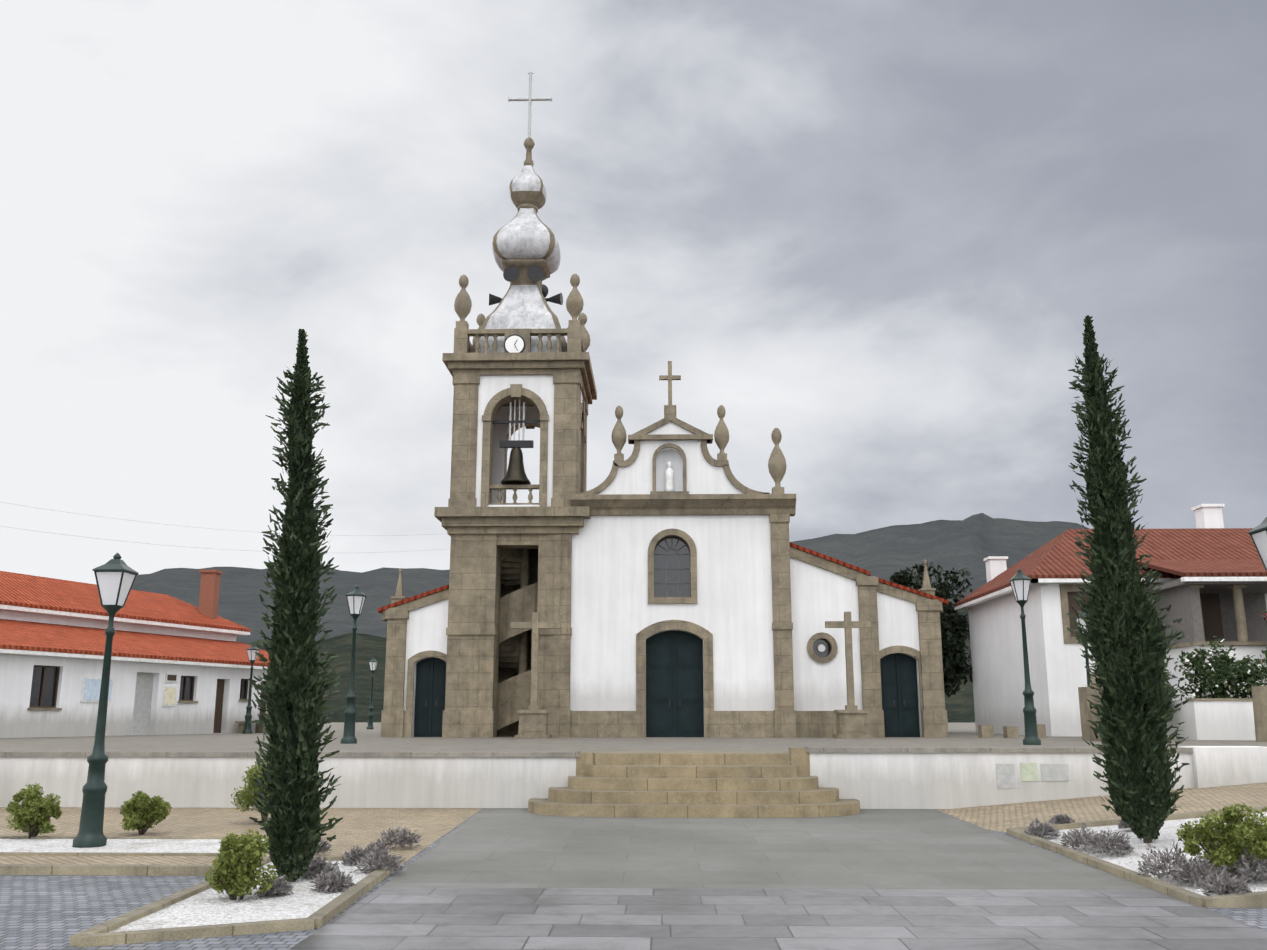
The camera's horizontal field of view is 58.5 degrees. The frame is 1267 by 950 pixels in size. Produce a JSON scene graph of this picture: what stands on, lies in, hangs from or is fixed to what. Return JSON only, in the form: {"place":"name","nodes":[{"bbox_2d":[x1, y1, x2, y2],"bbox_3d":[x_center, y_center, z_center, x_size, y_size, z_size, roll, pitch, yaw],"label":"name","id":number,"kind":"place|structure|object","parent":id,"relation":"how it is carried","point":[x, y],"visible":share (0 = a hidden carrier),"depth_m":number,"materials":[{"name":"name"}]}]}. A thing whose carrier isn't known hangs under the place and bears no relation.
{"place":"outdoors","nodes":[
{"label":"outdoors","id":0,"kind":"place"},
{"bbox_2d":[0,570,271,737],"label":"building","id":1,"kind":"structure","parent":0,"point":[178,666],"depth_m":39.88,"materials":[{"name":"paint"}]},
{"bbox_2d":[2,502,438,552],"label":"wires","id":2,"kind":"object","parent":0,"point":[198,527],"visible":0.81,"depth_m":87.38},
{"bbox_2d":[131,513,1089,722],"bbox_3d":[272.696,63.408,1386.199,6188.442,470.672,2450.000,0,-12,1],"label":"mountains","id":3,"kind":"structure","parent":0,"point":[971,543],"depth_m":2123.67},
{"bbox_2d":[0,807,1266,949],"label":"paving","id":4,"kind":"structure","parent":0,"point":[525,879],"depth_m":11.02,"materials":[{"name":"grey stone"}]},
{"bbox_2d":[5,783,61,838],"bbox_3d":[-7.891,4.446,14.909,0.641,0.754,0.675,0,-12,1],"label":"bush","id":5,"kind":"object","parent":4,"relation":"on","point":[34,813],"visible":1,"depth_m":14.80,"materials":[{"name":"green plant"}]},
{"bbox_2d":[72,553,138,847],"bbox_3d":[-6.755,2.814,14.421,0.412,3.680,0.412,0,-12,1],"label":"lamp","id":6,"kind":"object","parent":4,"relation":"on","point":[115,577],"visible":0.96,"depth_m":14.32,"materials":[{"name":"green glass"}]},
{"bbox_2d":[119,790,171,834],"bbox_3d":[-6.611,4.594,15.339,0.657,0.632,0.727,2,-12,-11],"label":"bush","id":7,"kind":"object","parent":4,"relation":"on","point":[142,813],"visible":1,"depth_m":15.24,"materials":[{"name":"green plant"}]},
{"bbox_2d":[231,760,269,822],"bbox_3d":[-5.472,4.701,16.784,0.871,0.979,0.815,-8,-15,34],"label":"bush","id":8,"kind":"object","parent":4,"relation":"on","point":[242,799],"visible":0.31,"depth_m":16.66,"materials":[{"name":"green plant"}]},
{"bbox_2d":[0,722,1266,817],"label":"terrace","id":9,"kind":"structure","parent":0,"point":[962,765],"depth_m":19.13,"materials":[{"name":"paint"}]},
{"bbox_2d":[242,644,259,733],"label":"terrace lamp","id":10,"kind":"object","parent":9,"relation":"on","point":[251,653],"visible":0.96,"depth_m":43.27,"materials":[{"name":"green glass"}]},
{"bbox_2d":[341,585,366,743],"bbox_3d":[-6.720,4.505,27.073,0.446,3.745,0.515,0,-12,1],"label":"terrace lamp","id":11,"kind":"object","parent":9,"relation":"on","point":[356,597],"visible":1,"depth_m":26.97,"materials":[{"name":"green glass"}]},
{"bbox_2d":[366,657,377,728],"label":"terrace lamp","id":12,"kind":"object","parent":9,"relation":"on","point":[373,662],"visible":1,"depth_m":58.94,"materials":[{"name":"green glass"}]},
{"bbox_2d":[434,72,596,736],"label":"tower","id":13,"kind":"structure","parent":9,"relation":"on","point":[518,363],"depth_m":36.74,"materials":[{"name":"stone"}]},
{"bbox_2d":[377,361,948,737],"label":"church","id":14,"kind":"structure","parent":9,"relation":"on","point":[708,599],"depth_m":35.67,"materials":[{"name":"paint"}]},
{"bbox_2d":[510,612,871,738],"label":"stone crosses","id":15,"kind":"object","parent":9,"relation":"on","point":[851,721],"visible":0.96,"depth_m":33.65,"materials":[{"name":"stone"}]},
{"bbox_2d":[890,557,973,697],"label":"tree","id":16,"kind":"object","parent":9,"relation":"on","point":[953,623],"visible":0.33,"depth_m":46.34,"materials":[{"name":"green plant"}]},
{"bbox_2d":[1009,568,1040,744],"bbox_3d":[8.934,4.103,25.758,0.446,3.980,0.515,0,-12,1],"label":"terrace lamp","id":17,"kind":"object","parent":9,"relation":"on","point":[1020,581],"visible":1,"depth_m":25.65,"materials":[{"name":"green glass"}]},
{"bbox_2d":[1075,611,1090,686],"bbox_3d":[13.653,5.944,33.945,0.446,3.812,0.515,0,-12,1],"label":"terrace lamp","id":18,"kind":"object","parent":9,"relation":"on","point":[1079,619],"visible":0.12,"depth_m":34.06,"materials":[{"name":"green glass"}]},
{"bbox_2d":[954,504,1266,741],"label":"house","id":19,"kind":"structure","parent":9,"relation":"on","point":[1210,568],"depth_m":37.20,"materials":[{"name":"paint"}]},
{"bbox_2d":[1164,668,1187,709],"bbox_3d":[14.692,6.317,32.432,1.972,1.584,1.800,9,-15,-36],"label":"garden bush","id":20,"kind":"object","parent":19,"relation":"on","point":[1167,686],"visible":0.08,"depth_m":32.24,"materials":[{"name":"green plant"}]},
{"bbox_2d":[1172,636,1266,698],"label":"garden bush","id":21,"kind":"object","parent":19,"relation":"on","point":[1250,672],"visible":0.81,"depth_m":31.75,"materials":[{"name":"green plant"}]},
{"bbox_2d":[1260,611,1266,665],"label":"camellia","id":22,"kind":"object","parent":19,"relation":"on","point":[1265,618],"visible":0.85,"depth_m":33.92,"materials":[{"name":"green plant"}]},
{"bbox_2d":[0,808,1266,949],"bbox_3d":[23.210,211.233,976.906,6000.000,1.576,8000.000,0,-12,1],"label":"ground","id":23,"kind":"structure","parent":0,"point":[46,912],"depth_m":9.76,"materials":[{"name":"grey stone"}]},
{"bbox_2d":[248,329,342,881],"bbox_3d":[-3.485,1.239,11.680,1.030,5.793,1.038,-3,-12,1],"label":"cypress","id":24,"kind":"object","parent":23,"relation":"on","point":[293,827],"visible":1,"depth_m":11.43,"materials":[{"name":"green plant"}]},
{"bbox_2d":[0,806,1266,947],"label":"beds","id":25,"kind":"object","parent":23,"relation":"on","point":[203,909],"visible":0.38,"depth_m":9.99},
{"bbox_2d":[205,829,276,899],"bbox_3d":[-3.541,3.531,10.149,0.628,0.671,0.511,-9,-15,35],"label":"bush","id":26,"kind":"object","parent":25,"relation":"on","point":[235,870],"visible":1,"depth_m":10.05,"materials":[{"name":"green plant"}]},
{"bbox_2d":[254,814,1266,897],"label":"tufts","id":27,"kind":"object","parent":25,"relation":"on","point":[1212,880],"visible":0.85,"depth_m":11.27,"materials":[{"name":"grey plant"}]},
{"bbox_2d":[0,0,1266,584],"label":"sky","id":28,"kind":"structure","parent":0,"point":[881,236],"materials":[{"name":"grey"}]},
{"bbox_2d":[936,782,1266,895],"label":"ground","id":29,"kind":"structure","parent":0,"point":[1002,817],"depth_m":16.65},
{"bbox_2d":[1067,315,1189,842],"bbox_3d":[6.145,1.184,14.295,1.237,6.739,1.285,-2,-12,1],"label":"cypress","id":30,"kind":"object","parent":29,"relation":"on","point":[1124,636],"visible":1,"depth_m":13.93,"materials":[{"name":"green plant"}]},
{"bbox_2d":[1176,803,1266,879],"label":"bush","id":31,"kind":"object","parent":29,"relation":"on","point":[1232,838],"visible":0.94,"depth_m":10.91,"materials":[{"name":"green plant"}]},
{"bbox_2d":[1248,517,1266,570],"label":"lamp","id":32,"kind":"object","parent":29,"relation":"on","point":[1258,534],"visible":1,"depth_m":13.34,"materials":[{"name":"white glass"}]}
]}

